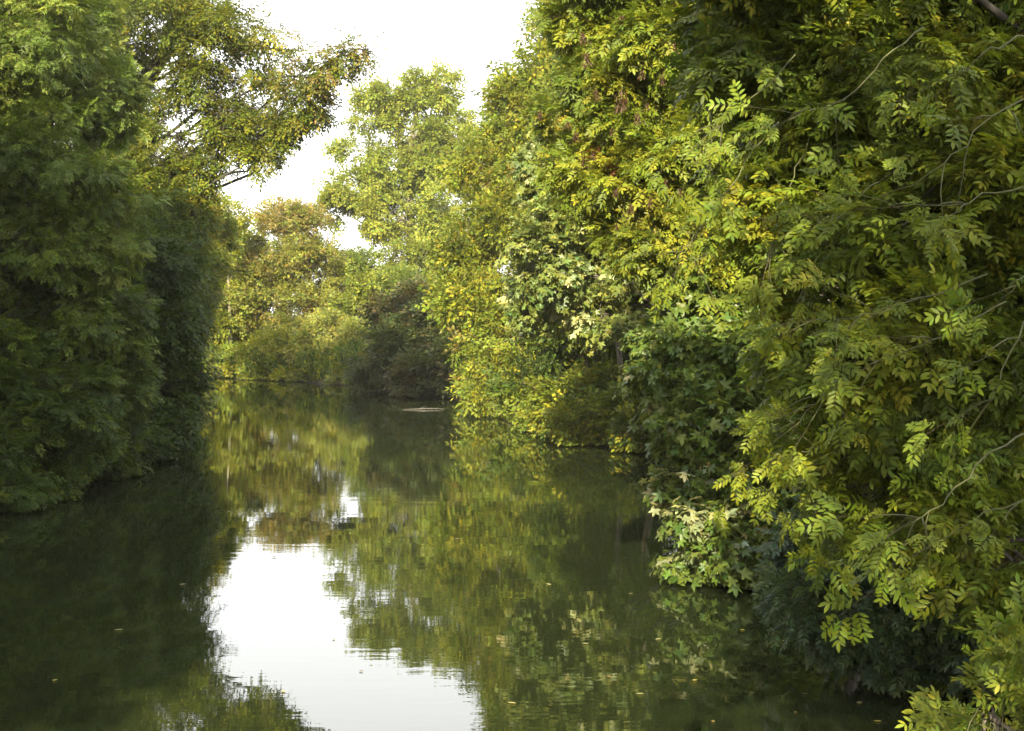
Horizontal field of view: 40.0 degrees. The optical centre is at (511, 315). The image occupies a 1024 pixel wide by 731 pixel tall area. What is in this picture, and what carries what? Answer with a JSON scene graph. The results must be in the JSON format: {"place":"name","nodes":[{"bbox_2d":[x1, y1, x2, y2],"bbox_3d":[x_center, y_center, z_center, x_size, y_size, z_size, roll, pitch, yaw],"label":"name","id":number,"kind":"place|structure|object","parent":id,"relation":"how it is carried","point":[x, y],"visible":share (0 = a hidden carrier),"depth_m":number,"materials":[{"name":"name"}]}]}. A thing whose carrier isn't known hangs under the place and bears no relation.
{"place":"outdoors","nodes":[
{"label":"outdoors","id":0,"kind":"place"},
{"bbox_2d":[106,0,540,314],"label":"sky","id":1,"kind":"structure","parent":0,"point":[469,34],"materials":[{"name":"white"}]},
{"bbox_2d":[218,317,664,452],"bbox_3d":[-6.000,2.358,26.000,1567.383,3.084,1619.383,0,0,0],"label":"ground","id":2,"kind":"structure","parent":0,"point":[338,383],"depth_m":54.01,"materials":[{"name":"green plant"}]},
{"bbox_2d":[0,221,167,513],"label":"overhanging shrub","id":3,"kind":"object","parent":2,"relation":"on","point":[66,426],"visible":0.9,"depth_m":20.11,"materials":[{"name":"green plant"}]},
{"bbox_2d":[0,0,171,314],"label":"ash tree","id":4,"kind":"object","parent":2,"relation":"on","point":[48,48],"visible":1,"depth_m":20.66,"materials":[{"name":"green plant"}]},
{"bbox_2d":[1,114,198,365],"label":"lime tree","id":5,"kind":"object","parent":2,"relation":"on","point":[76,155],"depth_m":38.09,"materials":[{"name":"green plant"}]},
{"bbox_2d":[1,184,229,466],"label":"hornbeam tree","id":6,"kind":"object","parent":2,"relation":"on","point":[173,425],"visible":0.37,"depth_m":25.99,"materials":[{"name":"green plant"}]},
{"bbox_2d":[176,260,222,420],"bbox_3d":[-8.751,0.703,35.916,2.655,4.955,5.792,0,0,-10],"label":"riverside shrub","id":7,"kind":"object","parent":2,"relation":"on","point":[205,301],"visible":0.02,"depth_m":37.47,"materials":[{"name":"green plant"}]},
{"bbox_2d":[178,187,245,336],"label":"yellowing tree","id":8,"kind":"object","parent":2,"relation":"on","point":[225,244],"visible":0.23,"depth_m":48.75,"materials":[{"name":"green plant"}]},
{"bbox_2d":[45,0,390,271],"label":"beech tree","id":9,"kind":"object","parent":2,"relation":"on","point":[256,133],"visible":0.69,"depth_m":30.76,"materials":[{"name":"green plant"}]},
{"bbox_2d":[204,188,270,353],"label":"thin trunk tree","id":10,"kind":"object","parent":2,"relation":"on","point":[232,329],"visible":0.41,"depth_m":60.11,"materials":[{"name":"green plant"}]},
{"bbox_2d":[214,194,274,339],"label":"tree","id":11,"kind":"object","parent":2,"relation":"on","point":[248,233],"depth_m":75.58,"materials":[{"name":"green plant"}]},
{"bbox_2d":[205,310,324,380],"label":"bright bush","id":12,"kind":"object","parent":2,"relation":"on","point":[275,340],"visible":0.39,"depth_m":57.00,"materials":[{"name":"green plant"}]},
{"bbox_2d":[220,193,357,343],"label":"ruddy tree","id":13,"kind":"object","parent":2,"relation":"on","point":[287,267],"visible":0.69,"depth_m":61.32,"materials":[{"name":"green plant"}]},
{"bbox_2d":[0,337,649,502],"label":"undergrowth","id":14,"kind":"object","parent":2,"relation":"on","point":[322,365],"visible":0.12,"depth_m":54.14,"materials":[{"name":"green plant"}]},
{"bbox_2d":[281,307,380,383],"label":"rounded bush","id":15,"kind":"object","parent":2,"relation":"on","point":[346,328],"visible":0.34,"depth_m":55.48,"materials":[{"name":"green plant"}]},
{"bbox_2d":[318,245,384,293],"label":"brown topped tree","id":16,"kind":"object","parent":2,"relation":"on","point":[344,251],"visible":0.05,"depth_m":83.92,"materials":[{"name":"green plant"}]},
{"bbox_2d":[324,242,429,339],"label":"sapling tree","id":17,"kind":"object","parent":2,"relation":"on","point":[375,276],"visible":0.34,"depth_m":60.72,"materials":[{"name":"green plant"}]},
{"bbox_2d":[312,57,479,282],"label":"tall ash tree","id":18,"kind":"object","parent":2,"relation":"on","point":[380,187],"visible":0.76,"depth_m":69.12,"materials":[{"name":"green plant"}]},
{"bbox_2d":[342,271,480,397],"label":"hazel bush","id":19,"kind":"object","parent":2,"relation":"on","point":[396,369],"visible":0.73,"depth_m":46.16,"materials":[{"name":"green plant"}]},
{"bbox_2d":[451,0,545,350],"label":"alder tree","id":20,"kind":"object","parent":2,"relation":"on","point":[511,61],"depth_m":46.22,"materials":[{"name":"green plant"}]},
{"bbox_2d":[414,0,611,418],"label":"willow tree","id":21,"kind":"object","parent":2,"relation":"on","point":[464,298],"visible":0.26,"depth_m":36.82,"materials":[{"name":"green plant"}]},
{"bbox_2d":[531,257,588,370],"bbox_3d":[1.541,0.147,31.404,2.473,4.947,2.852,0,0,0],"label":"slender tree","id":22,"kind":"object","parent":2,"relation":"on","point":[585,359],"depth_m":30.98,"materials":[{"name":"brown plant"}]},
{"bbox_2d":[480,211,649,421],"bbox_3d":[1.811,-0.866,30.479,5.178,7.219,7.661,0,0,0],"label":"field maple tree","id":23,"kind":"object","parent":2,"relation":"on","point":[557,353],"visible":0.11,"depth_m":32.27,"materials":[{"name":"green plant"}]},
{"bbox_2d":[494,98,661,357],"bbox_3d":[1.575,-0.767,23.791,4.427,6.228,2.699,0,0,-35],"label":"sycamore tree","id":24,"kind":"object","parent":2,"relation":"on","point":[558,283],"visible":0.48,"depth_m":22.88,"materials":[{"name":"green plant"}]},
{"bbox_2d":[507,349,654,453],"bbox_3d":[1.609,1.885,29.088,2.844,2.374,6.405,0,0,-18],"label":"waterside bush","id":25,"kind":"object","parent":2,"relation":"on","point":[586,410],"visible":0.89,"depth_m":27.88,"materials":[{"name":"green plant"}]},
{"bbox_2d":[547,8,674,432],"bbox_3d":[4.090,-3.024,26.508,5.506,11.504,8.118,0,0,-25],"label":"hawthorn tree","id":26,"kind":"object","parent":2,"relation":"on","point":[646,321],"depth_m":27.17,"materials":[{"name":"green plant"}]},
{"bbox_2d":[616,340,622,374],"bbox_3d":[2.653,0.065,29.828,3.694,5.020,2.661,0,0,-20],"label":"slender tree","id":27,"kind":"object","parent":2,"relation":"on","point":[619,357],"depth_m":29.28,"materials":[{"name":"grey plant"}]},
{"bbox_2d":[522,0,854,303],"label":"keyed ash tree","id":28,"kind":"object","parent":2,"relation":"on","point":[615,87],"visible":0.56,"depth_m":14.34,"materials":[{"name":"green plant"}]},
{"bbox_2d":[611,257,832,596],"bbox_3d":[2.344,1.056,14.031,2.843,3.531,2.474,0,0,20],"label":"sycamore tree","id":29,"kind":"object","parent":2,"relation":"on","point":[693,394],"visible":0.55,"depth_m":13.65,"materials":[{"name":"green plant"}]},
{"bbox_2d":[619,0,1023,663],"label":"ash tree","id":30,"kind":"object","parent":2,"relation":"on","point":[903,124],"visible":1,"depth_m":6.70,"materials":[{"name":"green plant"}]},
{"bbox_2d":[809,124,944,354],"bbox_3d":[5.542,-1.830,17.389,7.191,10.184,8.049,0,0,36],"label":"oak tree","id":31,"kind":"object","parent":2,"relation":"on","point":[828,283],"depth_m":16.58,"materials":[{"name":"green plant"}]},
{"bbox_2d":[746,489,1023,722],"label":"bank shrub","id":32,"kind":"object","parent":2,"relation":"on","point":[889,651],"visible":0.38,"depth_m":9.64,"materials":[{"name":"green plant"}]},
{"bbox_2d":[895,572,1023,730],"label":"ash sapling","id":33,"kind":"object","parent":2,"relation":"on","point":[1011,687],"visible":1,"depth_m":4.99,"materials":[{"name":"green plant"}]},
{"bbox_2d":[0,378,1019,730],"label":"water","id":34,"kind":"structure","parent":0,"point":[170,594],"depth_m":12.91,"materials":[{"name":"green liquid"}]},
{"bbox_2d":[402,407,442,409],"bbox_3d":[-2.463,2.562,38.825,1.162,0.073,0.303,0,0,-11],"label":"floating branch","id":35,"kind":"object","parent":34,"relation":"on","point":[422,408],"visible":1,"depth_m":38.68,"materials":[{"name":"brown wood"}]}
]}

